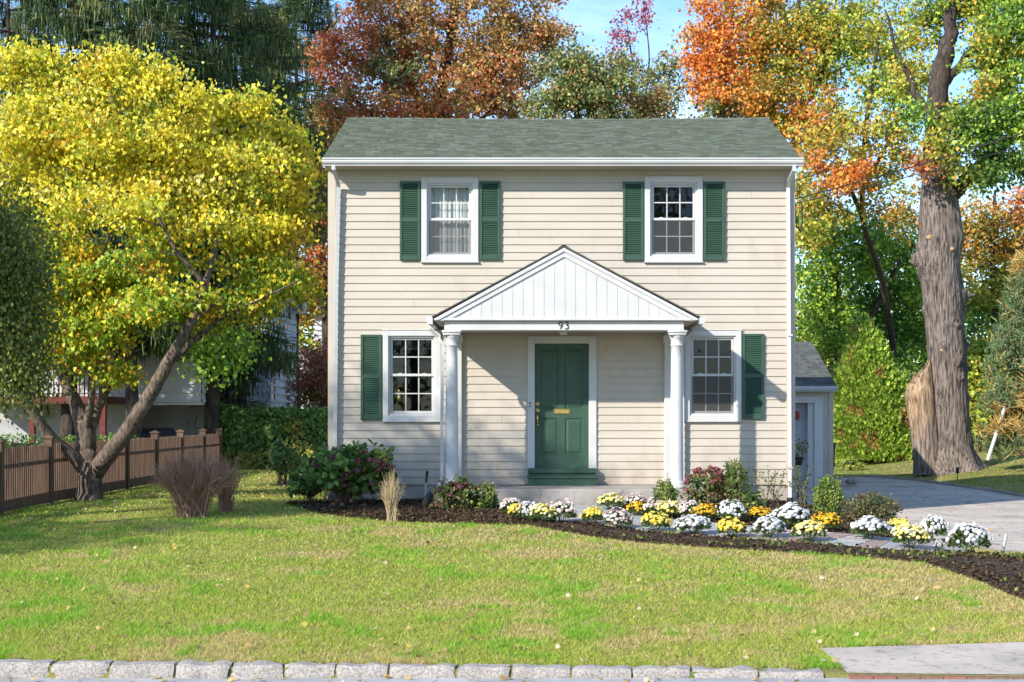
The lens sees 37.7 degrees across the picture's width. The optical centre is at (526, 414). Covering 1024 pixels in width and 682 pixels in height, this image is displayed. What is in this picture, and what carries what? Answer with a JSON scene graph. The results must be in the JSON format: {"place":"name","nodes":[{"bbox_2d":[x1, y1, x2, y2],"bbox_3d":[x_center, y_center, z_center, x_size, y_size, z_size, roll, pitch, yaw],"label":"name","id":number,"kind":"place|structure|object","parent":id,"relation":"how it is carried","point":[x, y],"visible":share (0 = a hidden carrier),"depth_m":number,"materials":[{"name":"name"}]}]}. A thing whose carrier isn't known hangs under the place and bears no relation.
{"place":"outdoors","nodes":[
{"label":"outdoors","id":0,"kind":"place"},
{"bbox_2d":[140,428,175,437],"bbox_3d":[-9.542,0.882,38.200,1.100,1.117,0.600,0,0,0],"label":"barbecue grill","id":1,"kind":"object","parent":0,"point":[164,432],"visible":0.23,"depth_m":37.98,"materials":[{"name":"metal"}]},
{"bbox_2d":[0,370,1023,677],"bbox_3d":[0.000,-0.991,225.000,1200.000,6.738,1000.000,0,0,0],"label":"lawn","id":2,"kind":"structure","parent":0,"point":[996,472],"depth_m":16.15,"materials":[{"name":"green plant"}]},
{"bbox_2d":[0,0,65,419],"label":"spruce tree","id":3,"kind":"object","parent":2,"relation":"on","point":[7,20],"visible":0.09,"depth_m":40.83,"materials":[{"name":"green plant"}]},
{"bbox_2d":[0,157,87,443],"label":"green tree","id":4,"kind":"object","parent":2,"relation":"on","point":[21,293],"visible":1,"depth_m":19.57,"materials":[{"name":"green plant"}]},
{"bbox_2d":[0,432,140,447],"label":"boxwood hedge","id":5,"kind":"object","parent":2,"relation":"on","point":[9,444],"visible":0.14,"depth_m":34.37,"materials":[{"name":"green plant"}]},
{"bbox_2d":[0,0,142,442],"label":"spruce tree","id":6,"kind":"object","parent":2,"relation":"on","point":[68,18],"visible":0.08,"depth_m":36.87,"materials":[{"name":"green plant"}]},
{"bbox_2d":[0,428,222,514],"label":"picket fence","id":7,"kind":"object","parent":2,"relation":"on","point":[43,473],"visible":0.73,"depth_m":25.45,"materials":[{"name":"brown wood"}]},
{"bbox_2d":[26,0,238,438],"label":"spruce tree","id":8,"kind":"object","parent":2,"relation":"on","point":[157,13],"visible":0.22,"depth_m":36.49,"materials":[{"name":"green plant"}]},
{"bbox_2d":[0,252,305,442],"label":"neighbour house","id":9,"kind":"structure","parent":2,"relation":"on","point":[175,396],"depth_m":39.15,"materials":[{"name":"white"}]},
{"bbox_2d":[149,409,204,435],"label":"garage door","id":10,"kind":"structure","parent":9,"relation":"in","point":[177,419],"depth_m":40.47,"materials":[{"name":"grey"}]},
{"bbox_2d":[269,367,275,401],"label":"window","id":11,"kind":"structure","parent":9,"relation":"in","point":[272,396],"depth_m":44.76,"materials":[{"name":"white paint"}]},
{"bbox_2d":[0,34,328,500],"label":"yellow tree","id":12,"kind":"object","parent":2,"relation":"on","point":[84,133],"visible":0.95,"depth_m":25.08,"materials":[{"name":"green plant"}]},
{"bbox_2d":[144,443,238,518],"bbox_3d":[-4.881,0.961,21.762,1.355,1.135,1.007,0,0,-18],"label":"spirea shrub","id":13,"kind":"object","parent":2,"relation":"on","point":[188,486],"visible":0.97,"depth_m":21.64,"materials":[{"name":"brown plant"}]},
{"bbox_2d":[114,0,310,460],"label":"spruce tree","id":14,"kind":"object","parent":2,"relation":"on","point":[246,44],"visible":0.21,"depth_m":39.21,"materials":[{"name":"green plant"}]},
{"bbox_2d":[179,312,272,428],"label":"spruce tree","id":15,"kind":"object","parent":2,"relation":"on","point":[227,397],"visible":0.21,"depth_m":40.76,"materials":[{"name":"green plant"}]},
{"bbox_2d":[210,452,250,512],"bbox_3d":[-4.524,1.002,22.485,0.675,0.992,0.663,0,0,43],"label":"spirea shrub","id":16,"kind":"object","parent":2,"relation":"on","point":[226,501],"visible":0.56,"depth_m":22.44,"materials":[{"name":"brown plant"}]},
{"bbox_2d":[188,0,330,405],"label":"spruce tree","id":17,"kind":"object","parent":2,"relation":"on","point":[276,37],"visible":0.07,"depth_m":42.74,"materials":[{"name":"green plant"}]},
{"bbox_2d":[219,402,327,469],"bbox_3d":[-4.654,0.617,39.953,7.802,1.950,0.930,0,0,0],"label":"ivy hedge","id":18,"kind":"object","parent":2,"relation":"on","point":[252,434],"visible":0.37,"depth_m":39.67,"materials":[{"name":"green plant"}]},
{"bbox_2d":[267,439,300,485],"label":"shrub","id":19,"kind":"object","parent":2,"relation":"on","point":[277,456],"visible":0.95,"depth_m":30.53,"materials":[{"name":"green plant"}]},
{"bbox_2d":[246,0,354,406],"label":"spruce tree","id":20,"kind":"object","parent":2,"relation":"on","point":[311,8],"visible":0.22,"depth_m":50.96,"materials":[{"name":"green plant"}]},
{"bbox_2d":[278,330,327,409],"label":"japanese maple","id":21,"kind":"object","parent":2,"relation":"on","point":[310,387],"visible":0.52,"depth_m":43.73,"materials":[{"name":"red plant"}]},
{"bbox_2d":[299,273,321,396],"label":"tree","id":22,"kind":"object","parent":2,"relation":"on","point":[302,337],"visible":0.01,"depth_m":61.22,"materials":[{"name":"green plant"}]},
{"bbox_2d":[299,270,327,408],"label":"distant house","id":23,"kind":"structure","parent":2,"relation":"on","point":[316,326],"depth_m":60.97,"materials":[{"name":"white"}]},
{"bbox_2d":[291,100,345,407],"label":"autumn tree","id":24,"kind":"object","parent":2,"relation":"on","point":[319,253],"visible":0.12,"depth_m":51.83,"materials":[{"name":"orange plant"}]},
{"bbox_2d":[0,658,823,678],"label":"kerb","id":25,"kind":"structure","parent":2,"relation":"on","point":[61,668],"depth_m":11.01,"materials":[{"name":"stone"}]},
{"bbox_2d":[287,501,536,523],"bbox_3d":[-1.700,1.451,22.806,4.400,0.094,4.349,0,0,0],"label":"flower bed","id":26,"kind":"object","parent":2,"relation":"on","point":[416,513],"visible":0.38,"depth_m":21.97,"materials":[{"name":"soil"}]},
{"bbox_2d":[287,465,322,501],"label":"shrub","id":27,"kind":"object","parent":26,"relation":"on","point":[304,492],"visible":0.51,"depth_m":24.29,"materials":[{"name":"green plant"}]},
{"bbox_2d":[290,439,396,505],"bbox_3d":[-2.895,0.929,23.756,1.732,1.098,1.653,0,0,0],"label":"hydrangea","id":28,"kind":"object","parent":26,"relation":"on","point":[347,472],"visible":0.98,"depth_m":23.38,"materials":[{"name":"green plant"}]},
{"bbox_2d":[376,467,406,521],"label":"ornamental grass","id":29,"kind":"object","parent":26,"relation":"on","point":[391,502],"depth_m":21.24,"materials":[{"name":"beige plant"}]},
{"bbox_2d":[429,473,477,509],"bbox_3d":[-1.093,1.254,22.733,0.769,0.746,0.792,0,0,0],"label":"hydrangea","id":30,"kind":"object","parent":26,"relation":"on","point":[448,491],"visible":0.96,"depth_m":22.55,"materials":[{"name":"green plant"}]},
{"bbox_2d":[462,480,498,509],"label":"shrub","id":31,"kind":"object","parent":26,"relation":"on","point":[485,500],"visible":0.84,"depth_m":22.59,"materials":[{"name":"green plant"}]},
{"bbox_2d":[499,497,522,512],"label":"chrysanthemum","id":32,"kind":"object","parent":26,"relation":"on","point":[505,504],"visible":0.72,"depth_m":21.68,"materials":[{"name":"white plant"}]},
{"bbox_2d":[507,503,522,519],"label":"chrysanthemum","id":33,"kind":"object","parent":26,"relation":"on","point":[513,507],"visible":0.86,"depth_m":20.94,"materials":[{"name":"yellow plant"}]},
{"bbox_2d":[516,501,538,520],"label":"chrysanthemum","id":34,"kind":"object","parent":26,"relation":"on","point":[525,509],"visible":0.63,"depth_m":20.81,"materials":[{"name":"white plant"}]},
{"bbox_2d":[290,0,583,178],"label":"oak tree","id":35,"kind":"object","parent":2,"relation":"on","point":[482,72],"visible":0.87,"depth_m":46.08,"materials":[{"name":"orange plant"}]},
{"bbox_2d":[0,454,1014,681],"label":"fallen leaves","id":36,"kind":"object","parent":2,"relation":"on","point":[408,645],"visible":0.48,"depth_m":13.69,"materials":[{"name":"yellow plant"}]},
{"bbox_2d":[322,117,803,505],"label":"house","id":37,"kind":"structure","parent":2,"relation":"on","point":[589,312],"depth_m":24.99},
{"bbox_2d":[382,329,441,421],"bbox_3d":[-1.917,-0.653,25.050,0.991,1.538,0.230,0,0,0],"label":"window","id":38,"kind":"structure","parent":37,"relation":"in","point":[393,339],"depth_m":24.98,"materials":[{"name":"white paint"}]},
{"bbox_2d":[421,177,478,262],"bbox_3d":[-1.283,-3.249,25.049,0.974,1.430,0.227,0,0,0],"label":"window","id":39,"kind":"structure","parent":37,"relation":"in","point":[449,205],"depth_m":25.03,"materials":[{"name":"white paint"}]},
{"bbox_2d":[535,344,588,467],"bbox_3d":[0.579,-0.114,25.025,0.948,2.195,0.120,0,0,0],"label":"door","id":40,"kind":"structure","parent":37,"relation":"in","point":[561,370],"depth_m":25.04,"materials":[{"name":"green paint"}]},
{"bbox_2d":[644,176,703,262],"bbox_3d":[2.442,-3.253,25.050,0.991,1.438,0.230,0,0,0],"label":"window","id":41,"kind":"structure","parent":37,"relation":"in","point":[666,187],"depth_m":24.98,"materials":[{"name":"white paint"}]},
{"bbox_2d":[684,329,741,421],"bbox_3d":[3.092,-0.653,25.050,0.974,1.538,0.230,0,0,0],"label":"window","id":42,"kind":"structure","parent":37,"relation":"in","point":[702,339],"depth_m":24.98,"materials":[{"name":"white paint"}]},
{"bbox_2d":[795,132,1023,199],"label":"overhead cable","id":43,"kind":"object","parent":37,"relation":"attached to","point":[911,166],"visible":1,"depth_m":23.45,"materials":[{"name":"black metal"}]},
{"bbox_2d":[795,102,1023,180],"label":"overhead cable","id":44,"kind":"object","parent":37,"relation":"attached to","point":[911,142],"visible":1,"depth_m":23.44,"materials":[{"name":"black metal"}]},
{"bbox_2d":[797,145,1023,202],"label":"overhead cable","id":45,"kind":"object","parent":37,"relation":"attached to","point":[913,175],"visible":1,"depth_m":23.42,"materials":[{"name":"black metal"}]},
{"bbox_2d":[509,35,684,118],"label":"tree","id":46,"kind":"object","parent":2,"relation":"on","point":[583,88],"visible":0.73,"depth_m":42.70,"materials":[{"name":"green plant"}]},
{"bbox_2d":[604,0,697,118],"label":"tree","id":47,"kind":"object","parent":2,"relation":"on","point":[651,71],"visible":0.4,"depth_m":47.87,"materials":[{"name":"pink plant"}]},
{"bbox_2d":[531,520,1023,598],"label":"mulch strip","id":48,"kind":"object","parent":2,"relation":"on","point":[872,554],"visible":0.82,"depth_m":17.62,"materials":[{"name":"soil"}]},
{"bbox_2d":[528,503,556,522],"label":"chrysanthemum","id":49,"kind":"object","parent":48,"relation":"on","point":[543,511],"visible":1,"depth_m":20.49,"materials":[{"name":"yellow plant"}]},
{"bbox_2d":[549,498,576,521],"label":"chrysanthemum","id":50,"kind":"object","parent":48,"relation":"on","point":[563,509],"visible":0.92,"depth_m":20.60,"materials":[{"name":"white plant"}]},
{"bbox_2d":[579,507,603,524],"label":"chrysanthemum","id":51,"kind":"object","parent":48,"relation":"on","point":[593,514],"visible":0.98,"depth_m":20.43,"materials":[{"name":"yellow plant"}]},
{"bbox_2d":[603,507,633,527],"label":"chrysanthemum","id":52,"kind":"object","parent":48,"relation":"on","point":[623,517],"visible":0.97,"depth_m":19.94,"materials":[{"name":"white plant"}]},
{"bbox_2d":[286,497,1023,598],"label":"bark mulch","id":53,"kind":"object","parent":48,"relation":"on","point":[408,503],"visible":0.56,"depth_m":19.94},
{"bbox_2d":[640,511,672,531],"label":"chrysanthemum","id":54,"kind":"object","parent":53,"relation":"on","point":[655,520],"visible":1,"depth_m":19.62,"materials":[{"name":"yellow plant"}]},
{"bbox_2d":[716,516,746,535],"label":"chrysanthemum","id":55,"kind":"object","parent":48,"relation":"on","point":[734,526],"visible":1,"depth_m":18.91,"materials":[{"name":"yellow plant"}]},
{"bbox_2d":[617,530,1023,590],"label":"weeds","id":56,"kind":"object","parent":48,"relation":"on","point":[911,551],"visible":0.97,"depth_m":17.79,"materials":[{"name":"green plant"}]},
{"bbox_2d":[945,522,994,552],"bbox_3d":[5.231,1.475,17.851,0.591,0.409,0.522,0,0,-30],"label":"chrysanthemum","id":57,"kind":"object","parent":48,"relation":"on","point":[971,534],"visible":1,"depth_m":17.75,"materials":[{"name":"white plant"}]},
{"bbox_2d":[670,0,909,194],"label":"orange maple","id":58,"kind":"object","parent":2,"relation":"on","point":[760,94],"visible":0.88,"depth_m":45.45,"materials":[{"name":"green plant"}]},
{"bbox_2d":[793,342,837,487],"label":"garage","id":59,"kind":"structure","parent":2,"relation":"on","point":[816,386],"depth_m":35.03,"materials":[{"name":"white wood"}]},
{"bbox_2d":[793,403,806,487],"bbox_3d":[5.130,0.715,35.207,2.860,1.990,0.014,0,0,0],"label":"garage door","id":60,"kind":"structure","parent":59,"relation":"in","point":[801,423],"depth_m":35.20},
{"bbox_2d":[795,280,859,373],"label":"tree","id":61,"kind":"object","parent":2,"relation":"on","point":[797,299],"visible":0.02,"depth_m":69.44,"materials":[{"name":"green plant"}]},
{"bbox_2d":[834,456,865,470],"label":"shrub","id":62,"kind":"object","parent":2,"relation":"on","point":[847,466],"visible":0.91,"depth_m":46.40,"materials":[{"name":"green plant"}]},
{"bbox_2d":[795,173,926,373],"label":"green maple","id":63,"kind":"object","parent":2,"relation":"on","point":[834,320],"visible":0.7,"depth_m":52.21,"materials":[{"name":"green plant"}]},
{"bbox_2d":[791,0,931,363],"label":"maple tree","id":64,"kind":"object","parent":2,"relation":"on","point":[854,172],"visible":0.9,"depth_m":43.61,"materials":[{"name":"orange plant"}]},
{"bbox_2d":[830,310,912,462],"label":"arborvitae","id":65,"kind":"object","parent":2,"relation":"on","point":[870,420],"visible":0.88,"depth_m":48.98,"materials":[{"name":"green plant"}]},
{"bbox_2d":[839,488,907,523],"bbox_3d":[5.064,1.410,21.947,0.958,0.674,0.822,0,0,20],"label":"shrub","id":66,"kind":"object","parent":2,"relation":"on","point":[861,508],"visible":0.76,"depth_m":21.82,"materials":[{"name":"green plant"}]},
{"bbox_2d":[834,259,1000,381],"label":"tree","id":67,"kind":"object","parent":2,"relation":"on","point":[919,360],"visible":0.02,"depth_m":65.45,"materials":[{"name":"green plant"}]},
{"bbox_2d":[822,642,1023,674],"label":"apron","id":68,"kind":"object","parent":2,"relation":"on","point":[991,658],"visible":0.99,"depth_m":11.59,"materials":[{"name":"concrete"}]},
{"bbox_2d":[849,674,1023,678],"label":"apron brick edge","id":69,"kind":"object","parent":2,"relation":"on","point":[860,676],"visible":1,"depth_m":10.95,"materials":[{"name":"brick"}]},
{"bbox_2d":[878,0,1023,475],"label":"old maple","id":70,"kind":"object","parent":2,"relation":"on","point":[937,398],"visible":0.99,"depth_m":40.53,"materials":[{"name":"grey plant"}]},
{"bbox_2d":[967,326,1012,452],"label":"shrub","id":71,"kind":"object","parent":2,"relation":"on","point":[976,369],"visible":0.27,"depth_m":47.53,"materials":[{"name":"green plant"}]},
{"bbox_2d":[959,181,1023,344],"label":"golden tree","id":72,"kind":"object","parent":2,"relation":"on","point":[995,245],"visible":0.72,"depth_m":55.66,"materials":[{"name":"orange plant"}]},
{"bbox_2d":[986,400,1005,460],"bbox_3d":[12.013,0.350,38.239,0.922,1.643,0.114,0,0,-36],"label":"leaning pole","id":73,"kind":"object","parent":2,"relation":"on","point":[994,440],"visible":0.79,"depth_m":38.10,"materials":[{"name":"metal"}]},
{"bbox_2d":[970,249,1023,461],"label":"pine tree","id":74,"kind":"object","parent":2,"relation":"on","point":[1009,337],"visible":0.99,"depth_m":38.35,"materials":[{"name":"green plant"}]},
{"bbox_2d":[0,678,1023,681],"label":"road","id":75,"kind":"structure","parent":0,"point":[490,680],"depth_m":10.90,"materials":[{"name":"grey asphalt"}]},
{"bbox_2d":[0,0,1023,365],"label":"sky","id":76,"kind":"structure","parent":0,"point":[594,16],"materials":[{"name":"blue"}]},
{"bbox_2d":[559,506,968,552],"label":"path","id":77,"kind":"structure","parent":0,"point":[960,548],"depth_m":18.70,"materials":[{"name":"grey stone"}]},
{"bbox_2d":[547,505,957,552],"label":"path stones","id":78,"kind":"object","parent":77,"relation":"on","point":[848,539],"visible":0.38,"depth_m":19.08,"materials":[{"name":"stone"}]},
{"bbox_2d":[597,492,625,508],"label":"chrysanthemum","id":79,"kind":"object","parent":78,"relation":"on","point":[615,499],"visible":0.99,"depth_m":22.49,"materials":[{"name":"yellow plant"}]},
{"bbox_2d":[626,499,646,514],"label":"chrysanthemum","id":80,"kind":"object","parent":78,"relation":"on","point":[637,506],"visible":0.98,"depth_m":21.57,"materials":[{"name":"yellow plant"}]},
{"bbox_2d":[672,514,711,533],"bbox_3d":[2.132,1.419,19.349,0.533,0.282,0.553,-6,0,14],"label":"chrysanthemum","id":81,"kind":"object","parent":78,"relation":"on","point":[696,523],"visible":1,"depth_m":19.25,"materials":[{"name":"white plant"}]},
{"bbox_2d":[749,515,786,536],"bbox_3d":[3.035,1.417,18.921,0.475,0.302,0.512,0,0,22],"label":"chrysanthemum","id":82,"kind":"object","parent":78,"relation":"on","point":[768,524],"visible":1,"depth_m":18.81,"materials":[{"name":"white plant"}]},
{"bbox_2d":[790,520,827,540],"bbox_3d":[3.479,1.436,18.515,0.471,0.283,0.444,0,0,1],"label":"chrysanthemum","id":83,"kind":"object","parent":78,"relation":"on","point":[811,527],"visible":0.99,"depth_m":18.41,"materials":[{"name":"yellow plant"}]},
{"bbox_2d":[847,515,892,538],"bbox_3d":[4.303,1.422,18.902,0.561,0.319,0.542,0,0,-19],"label":"chrysanthemum","id":84,"kind":"object","parent":78,"relation":"on","point":[872,524],"visible":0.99,"depth_m":18.76,"materials":[{"name":"white plant"}]},
{"bbox_2d":[890,523,930,547],"bbox_3d":[4.633,1.465,18.091,0.471,0.324,0.511,0,0,-14],"label":"chrysanthemum","id":85,"kind":"object","parent":78,"relation":"on","point":[901,534],"visible":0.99,"depth_m":17.99,"materials":[{"name":"yellow plant"}]},
{"bbox_2d":[919,514,949,540],"bbox_3d":[5.258,1.474,19.457,0.399,0.373,0.427,0,0,-8],"label":"chrysanthemum","id":86,"kind":"object","parent":78,"relation":"on","point":[935,525],"visible":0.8,"depth_m":19.36,"materials":[{"name":"white plant"}]},
{"bbox_2d":[624,502,942,540],"bbox_3d":[3.329,1.542,22.067,3.773,0.280,5.964,0,0,-10],"label":"flower bed","id":87,"kind":"object","parent":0,"point":[788,524],"visible":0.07,"depth_m":21.36,"materials":[{"name":"soil"}]},
{"bbox_2d":[624,492,646,505],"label":"chrysanthemum","id":88,"kind":"object","parent":87,"relation":"on","point":[632,498],"visible":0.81,"depth_m":22.70,"materials":[{"name":"white plant"}]},
{"bbox_2d":[642,497,662,513],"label":"chrysanthemum","id":89,"kind":"object","parent":87,"relation":"on","point":[651,503],"visible":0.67,"depth_m":21.56,"materials":[{"name":"white plant"}]},
{"bbox_2d":[651,474,679,502],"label":"boxwood","id":90,"kind":"object","parent":87,"relation":"on","point":[664,492],"visible":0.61,"depth_m":22.88,"materials":[{"name":"green plant"}]},
{"bbox_2d":[656,499,683,518],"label":"chrysanthemum","id":91,"kind":"object","parent":87,"relation":"on","point":[669,507],"visible":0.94,"depth_m":21.23,"materials":[{"name":"yellow plant"}]},
{"bbox_2d":[677,500,698,517],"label":"chrysanthemum","id":92,"kind":"object","parent":87,"relation":"on","point":[684,506],"visible":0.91,"depth_m":21.16,"materials":[{"name":"white plant"}]},
{"bbox_2d":[691,503,718,518],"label":"chrysanthemum","id":93,"kind":"object","parent":87,"relation":"on","point":[705,509],"visible":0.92,"depth_m":20.92,"materials":[{"name":"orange plant"}]},
{"bbox_2d":[680,464,732,505],"bbox_3d":[2.807,1.127,23.294,0.817,0.757,0.731,0,0,24],"label":"hydrangea","id":94,"kind":"object","parent":87,"relation":"on","point":[712,484],"visible":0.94,"depth_m":23.16,"materials":[{"name":"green plant"}]},
{"bbox_2d":[715,499,746,519],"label":"chrysanthemum","id":95,"kind":"object","parent":87,"relation":"on","point":[729,508],"visible":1,"depth_m":20.69,"materials":[{"name":"white plant"}]},
{"bbox_2d":[720,457,751,505],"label":"shrub","id":96,"kind":"object","parent":87,"relation":"on","point":[734,478],"visible":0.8,"depth_m":23.13,"materials":[{"name":"green plant"}]},
{"bbox_2d":[741,490,766,508],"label":"shrub","id":97,"kind":"object","parent":87,"relation":"on","point":[753,500],"visible":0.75,"depth_m":22.73,"materials":[{"name":"green plant"}]},
{"bbox_2d":[745,506,771,519],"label":"chrysanthemum","id":98,"kind":"object","parent":87,"relation":"on","point":[757,512],"visible":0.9,"depth_m":20.88,"materials":[{"name":"yellow plant"}]},
{"bbox_2d":[747,465,794,502],"bbox_3d":[3.940,1.135,24.121,0.764,0.682,0.388,0,0,0],"label":"rose shrub","id":99,"kind":"object","parent":87,"relation":"on","point":[773,486],"visible":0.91,"depth_m":24.13,"materials":[{"name":"green plant"}]},
{"bbox_2d":[766,502,810,529],"bbox_3d":[3.521,1.347,19.969,0.604,0.382,0.587,0,0,-24],"label":"chrysanthemum","id":100,"kind":"object","parent":87,"relation":"on","point":[787,511],"visible":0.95,"depth_m":19.80,"materials":[{"name":"white plant"}]},
{"bbox_2d":[788,464,814,506],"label":"rose shrub","id":101,"kind":"object","parent":87,"relation":"on","point":[804,499],"visible":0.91,"depth_m":24.07,"materials":[{"name":"green plant"}]},
{"bbox_2d":[808,473,845,514],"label":"boxwood","id":102,"kind":"object","parent":87,"relation":"on","point":[825,489],"visible":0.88,"depth_m":22.52,"materials":[{"name":"green plant"}]},
{"bbox_2d":[811,511,842,529],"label":"chrysanthemum","id":103,"kind":"object","parent":87,"relation":"on","point":[831,519],"visible":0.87,"depth_m":19.62,"materials":[{"name":"yellow plant"}]},
{"bbox_2d":[887,518,911,527],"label":"chrysanthemum","id":104,"kind":"object","parent":87,"relation":"on","point":[896,522],"visible":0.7,"depth_m":20.52,"materials":[{"name":"yellow plant"}]},
{"bbox_2d":[793,477,1023,551],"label":"driveway","id":105,"kind":"structure","parent":0,"point":[999,513],"depth_m":28.63,"materials":[{"name":"concrete"}]},
{"bbox_2d":[795,435,808,499],"bbox_3d":[5.083,1.016,27.980,0.455,1.300,0.584,0,0,-17],"label":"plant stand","id":106,"kind":"object","parent":105,"relation":"on","point":[799,460],"visible":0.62,"depth_m":27.95,"materials":[{"name":"black metal"}]},
{"bbox_2d":[864,475,1023,496],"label":"driveway edging","id":107,"kind":"object","parent":105,"relation":"on","point":[971,487],"visible":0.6,"depth_m":36.17,"materials":[{"name":"concrete"}]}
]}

